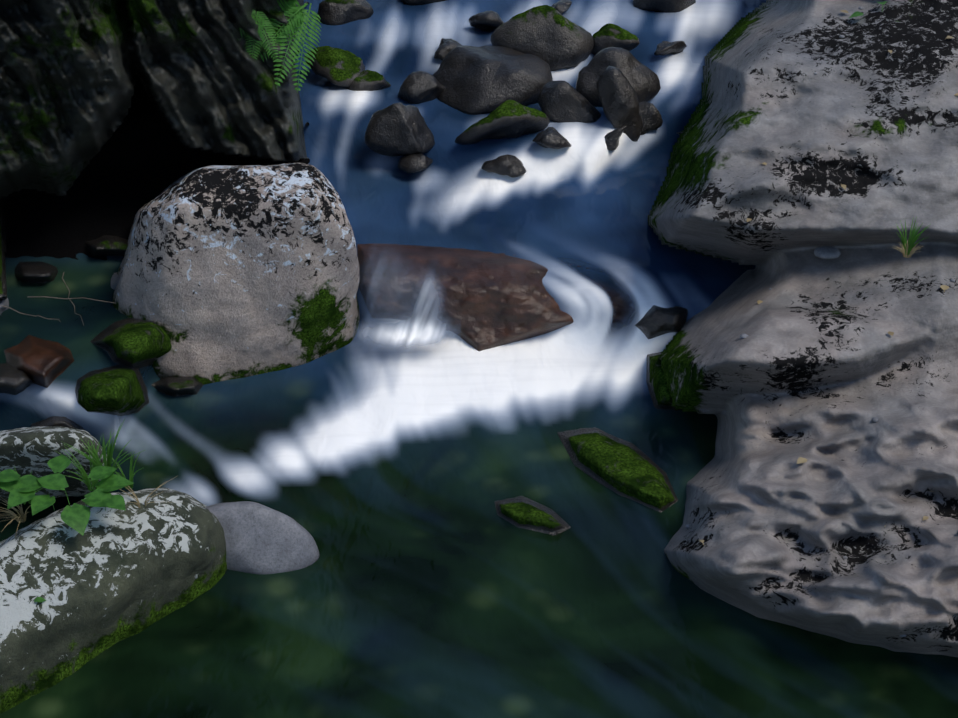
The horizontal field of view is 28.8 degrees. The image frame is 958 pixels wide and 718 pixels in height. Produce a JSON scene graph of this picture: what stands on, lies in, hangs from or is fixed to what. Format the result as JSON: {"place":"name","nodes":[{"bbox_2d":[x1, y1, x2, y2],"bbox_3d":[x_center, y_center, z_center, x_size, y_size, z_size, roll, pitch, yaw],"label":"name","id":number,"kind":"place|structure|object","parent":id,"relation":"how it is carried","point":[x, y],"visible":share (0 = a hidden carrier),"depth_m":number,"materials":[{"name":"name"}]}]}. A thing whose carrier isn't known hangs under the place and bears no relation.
{"place":"outdoors","nodes":[
{"label":"outdoors","id":0,"kind":"place"},
{"bbox_2d":[0,0,309,260],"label":"cliff overhang","id":1,"kind":"object","parent":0,"point":[116,116],"visible":0.58,"depth_m":12.84,"materials":[{"name":"black stone"}]},
{"bbox_2d":[0,197,6,298],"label":"rock","id":2,"kind":"object","parent":1,"relation":"attached to","point":[3,288],"visible":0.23,"depth_m":12.92,"materials":[{"name":"black stone"}]},
{"bbox_2d":[200,0,320,90],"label":"ferns","id":3,"kind":"object","parent":1,"relation":"attached to","point":[296,19],"visible":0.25,"depth_m":13.12,"materials":[{"name":"green plant"}]},
{"bbox_2d":[0,0,957,717],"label":"water","id":4,"kind":"structure","parent":0,"point":[430,582],"depth_m":11.78,"materials":[{"name":"liquid"}]},
{"bbox_2d":[0,298,8,314],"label":"stone","id":5,"kind":"object","parent":4,"relation":"in","point":[4,301],"visible":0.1,"depth_m":12.63,"materials":[{"name":"grey stone"}]},
{"bbox_2d":[0,363,32,394],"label":"stone","id":6,"kind":"object","parent":4,"relation":"in","point":[14,380],"visible":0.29,"depth_m":11.79,"materials":[{"name":"grey stone"}]},
{"bbox_2d":[15,261,57,282],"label":"stone","id":7,"kind":"object","parent":4,"relation":"in","point":[37,272],"visible":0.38,"depth_m":12.95,"materials":[{"name":"black stone"}]},
{"bbox_2d":[4,335,73,387],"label":"stone","id":8,"kind":"object","parent":4,"relation":"in","point":[42,362],"visible":0.44,"depth_m":11.93,"materials":[{"name":"brown stone"}]},
{"bbox_2d":[0,426,106,500],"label":"lichen rock","id":9,"kind":"object","parent":4,"relation":"on","point":[25,451],"visible":0.69,"depth_m":10.72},
{"bbox_2d":[31,416,83,429],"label":"stone","id":10,"kind":"object","parent":4,"relation":"in","point":[52,421],"visible":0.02,"depth_m":11.87,"materials":[{"name":"grey stone"}]},
{"bbox_2d":[2,272,114,324],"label":"twigs","id":11,"kind":"object","parent":4,"relation":"on","point":[57,298],"visible":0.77,"depth_m":12.60,"materials":[{"name":"brown wood"}]},
{"bbox_2d":[86,235,127,255],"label":"stone","id":12,"kind":"object","parent":4,"relation":"in","point":[106,245],"visible":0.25,"depth_m":13.19,"materials":[{"name":"black stone"}]},
{"bbox_2d":[75,364,148,415],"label":"stone","id":13,"kind":"object","parent":4,"relation":"in","point":[119,390],"visible":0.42,"depth_m":11.78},
{"bbox_2d":[0,488,226,713],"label":"lichen rock","id":14,"kind":"object","parent":4,"relation":"in","point":[110,577],"visible":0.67,"depth_m":10.21,"materials":[{"name":"grey stone"}]},
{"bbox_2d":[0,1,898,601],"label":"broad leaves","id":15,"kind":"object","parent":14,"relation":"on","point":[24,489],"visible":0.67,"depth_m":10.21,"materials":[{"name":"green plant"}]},
{"bbox_2d":[0,240,920,536],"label":"dry grass","id":16,"kind":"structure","parent":14,"relation":"on","point":[24,516],"depth_m":10.42,"materials":[{"name":"plant"}]},
{"bbox_2d":[4,217,928,503],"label":"grass tufts","id":17,"kind":"object","parent":14,"relation":"on","point":[94,459],"visible":0.58,"depth_m":10.49,"materials":[{"name":"green plant"}]},
{"bbox_2d":[111,273,119,289],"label":"stone","id":18,"kind":"object","parent":4,"relation":"in","point":[115,278],"visible":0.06,"depth_m":12.92,"materials":[{"name":"grey stone"}]},
{"bbox_2d":[90,318,171,367],"bbox_3d":[-2.380,-0.075,12.669,0.877,0.809,1.376,-1,33,-2],"label":"stone","id":19,"kind":"object","parent":4,"relation":"in","point":[133,343],"visible":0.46,"depth_m":12.16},
{"bbox_2d":[151,377,202,396],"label":"stone","id":20,"kind":"object","parent":4,"relation":"in","point":[176,386],"visible":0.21,"depth_m":12.45,"materials":[{"name":"grey stone"}]},
{"bbox_2d":[113,163,359,384],"bbox_3d":[-1.709,-0.889,13.417,1.740,1.930,2.570,-1,33,-2],"label":"granite boulder","id":21,"kind":"object","parent":4,"relation":"in","point":[226,272],"visible":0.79,"depth_m":12.28,"materials":[{"name":"grey stone"}]},
{"bbox_2d":[206,501,319,573],"bbox_3d":[-1.332,1.045,11.217,0.772,0.716,0.766,-1,33,-2],"label":"rock","id":22,"kind":"object","parent":4,"relation":"in","point":[261,539],"visible":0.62,"depth_m":10.89,"materials":[{"name":"grey stone"}]},
{"bbox_2d":[304,46,364,86],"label":"rapids rock","id":23,"kind":"object","parent":4,"relation":"on","point":[340,67],"visible":0.96,"depth_m":14.95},
{"bbox_2d":[317,0,373,25],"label":"rapids rock","id":24,"kind":"object","parent":4,"relation":"on","point":[335,12],"visible":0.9,"depth_m":15.74,"materials":[{"name":"grey stone"}]},
{"bbox_2d":[346,70,390,90],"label":"rapids rock","id":25,"kind":"object","parent":4,"relation":"on","point":[366,80],"visible":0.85,"depth_m":14.92,"materials":[{"name":"grey stone"}]},
{"bbox_2d":[364,103,434,155],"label":"rapids rock","id":26,"kind":"object","parent":4,"relation":"on","point":[397,129],"visible":1,"depth_m":14.12,"materials":[{"name":"grey stone"}]},
{"bbox_2d":[353,242,460,352],"bbox_3d":[-0.501,-0.430,12.821,0.743,0.386,0.876,-1,33,-2],"label":"water splash","id":27,"kind":"object","parent":4,"relation":"on","point":[419,329],"visible":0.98,"depth_m":12.71,"materials":[{"name":"liquid"}]},
{"bbox_2d":[398,153,431,172],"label":"rapids rock","id":28,"kind":"object","parent":4,"relation":"on","point":[412,163],"visible":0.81,"depth_m":14.13,"materials":[{"name":"grey stone"}]},
{"bbox_2d":[398,71,444,103],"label":"rapids rock","id":29,"kind":"object","parent":4,"relation":"on","point":[417,87],"visible":0.85,"depth_m":14.72,"materials":[{"name":"grey stone"}]},
{"bbox_2d":[402,0,445,4],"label":"rapids rock","id":30,"kind":"object","parent":4,"relation":"on","point":[415,2],"visible":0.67,"depth_m":16.09,"materials":[{"name":"grey stone"}]},
{"bbox_2d":[434,38,462,59],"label":"rapids rock","id":31,"kind":"object","parent":4,"relation":"on","point":[445,48],"visible":0.73,"depth_m":15.13,"materials":[{"name":"grey stone"}]},
{"bbox_2d":[469,11,503,29],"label":"rapids rock","id":32,"kind":"object","parent":4,"relation":"on","point":[488,20],"visible":0.92,"depth_m":15.49,"materials":[{"name":"grey stone"}]},
{"bbox_2d":[433,45,552,114],"bbox_3d":[0.095,-2.223,14.902,0.989,0.442,0.814,-1,33,-2],"label":"rapids rock","id":33,"kind":"object","parent":4,"relation":"in","point":[473,80],"visible":0.88,"depth_m":14.70,"materials":[{"name":"grey stone"}]},
{"bbox_2d":[357,244,634,350],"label":"brown slab","id":34,"kind":"structure","parent":4,"relation":"in","point":[497,300],"depth_m":12.88,"materials":[{"name":"brown stone"}]},
{"bbox_2d":[455,99,549,143],"bbox_3d":[0.200,-1.804,14.207,0.749,0.381,0.361,-18,37,-25],"label":"rapids rock","id":35,"kind":"object","parent":4,"relation":"on","point":[509,118],"visible":0.96,"depth_m":14.12,"materials":[{"name":"grey stone"}]},
{"bbox_2d":[481,154,525,176],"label":"rapids rock","id":36,"kind":"object","parent":4,"relation":"on","point":[510,165],"visible":1,"depth_m":14.03,"materials":[{"name":"grey stone"}]},
{"bbox_2d":[495,496,569,534],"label":"mossy rock","id":37,"kind":"object","parent":4,"relation":"on","point":[523,512],"visible":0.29,"depth_m":11.30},
{"bbox_2d":[490,5,593,70],"bbox_3d":[0.525,-2.655,15.259,0.837,0.551,0.516,10,34,15],"label":"rapids rock","id":38,"kind":"object","parent":4,"relation":"in","point":[554,39],"visible":0.81,"depth_m":15.07,"materials":[{"name":"grey stone"}]},
{"bbox_2d":[532,127,571,148],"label":"rapids rock","id":39,"kind":"object","parent":4,"relation":"on","point":[551,137],"visible":1,"depth_m":14.03,"materials":[{"name":"grey stone"}]},
{"bbox_2d":[551,0,571,13],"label":"rapids rock","id":40,"kind":"object","parent":4,"relation":"on","point":[561,6],"visible":0.83,"depth_m":15.90,"materials":[{"name":"grey stone"}]},
{"bbox_2d":[537,80,600,122],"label":"rapids rock","id":41,"kind":"object","parent":4,"relation":"on","point":[561,101],"visible":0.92,"depth_m":14.45,"materials":[{"name":"grey stone"}]},
{"bbox_2d":[591,23,639,54],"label":"rapids rock","id":42,"kind":"object","parent":4,"relation":"on","point":[608,35],"visible":0.67,"depth_m":15.20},
{"bbox_2d":[604,125,626,150],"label":"rapids rock","id":43,"kind":"object","parent":4,"relation":"on","point":[612,140],"visible":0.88,"depth_m":14.21,"materials":[{"name":"grey stone"}]},
{"bbox_2d":[557,427,677,512],"bbox_3d":[0.945,0.601,12.059,0.793,0.368,1.528,-10,34,-15],"label":"mossy rock","id":44,"kind":"object","parent":4,"relation":"in","point":[624,468],"visible":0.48,"depth_m":11.68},
{"bbox_2d":[575,47,660,106],"bbox_3d":[1.100,-2.194,14.677,0.679,0.486,0.304,-1,33,-2],"label":"rapids rock","id":45,"kind":"object","parent":4,"relation":"in","point":[643,80],"visible":0.65,"depth_m":14.65,"materials":[{"name":"grey stone"}]},
{"bbox_2d":[596,66,643,141],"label":"rapids rock","id":46,"kind":"object","parent":4,"relation":"in","point":[618,97],"visible":0.98,"depth_m":14.25,"materials":[{"name":"grey stone"}]},
{"bbox_2d":[639,102,662,134],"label":"rapids rock","id":47,"kind":"object","parent":4,"relation":"in","point":[650,115],"visible":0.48,"depth_m":14.42,"materials":[{"name":"grey stone"}]},
{"bbox_2d":[623,305,687,338],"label":"rock","id":48,"kind":"object","parent":4,"relation":"in","point":[654,321],"visible":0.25,"depth_m":12.63,"materials":[{"name":"grey stone"}]},
{"bbox_2d":[646,352,677,410],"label":"mossy rock","id":49,"kind":"object","parent":4,"relation":"in","point":[659,391],"visible":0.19,"depth_m":12.34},
{"bbox_2d":[633,0,695,12],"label":"rapids rock","id":50,"kind":"object","parent":4,"relation":"on","point":[665,6],"visible":0.88,"depth_m":15.94,"materials":[{"name":"grey stone"}]},
{"bbox_2d":[654,41,686,55],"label":"rapids rock","id":51,"kind":"object","parent":4,"relation":"on","point":[667,47],"visible":0.98,"depth_m":15.39,"materials":[{"name":"grey stone"}]},
{"bbox_2d":[648,0,957,656],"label":"boulder","id":52,"kind":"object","parent":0,"point":[819,368],"visible":0.79,"depth_m":11.66,"materials":[{"name":"grey stone"}]},
{"bbox_2d":[685,7,957,636],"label":"bank pebbles","id":53,"kind":"object","parent":52,"relation":"on","point":[874,419],"visible":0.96,"depth_m":11.32,"materials":[{"name":"grey stone"}]},
{"bbox_2d":[814,246,840,258],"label":"pebble","id":54,"kind":"object","parent":52,"relation":"on","point":[827,252],"visible":1,"depth_m":12.02,"materials":[{"name":"grey stone"}]},
{"bbox_2d":[699,10,957,544],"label":"fallen leaves","id":55,"kind":"object","parent":52,"relation":"on","point":[804,460],"visible":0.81,"depth_m":11.56,"materials":[{"name":"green dry leaves"}]}
]}

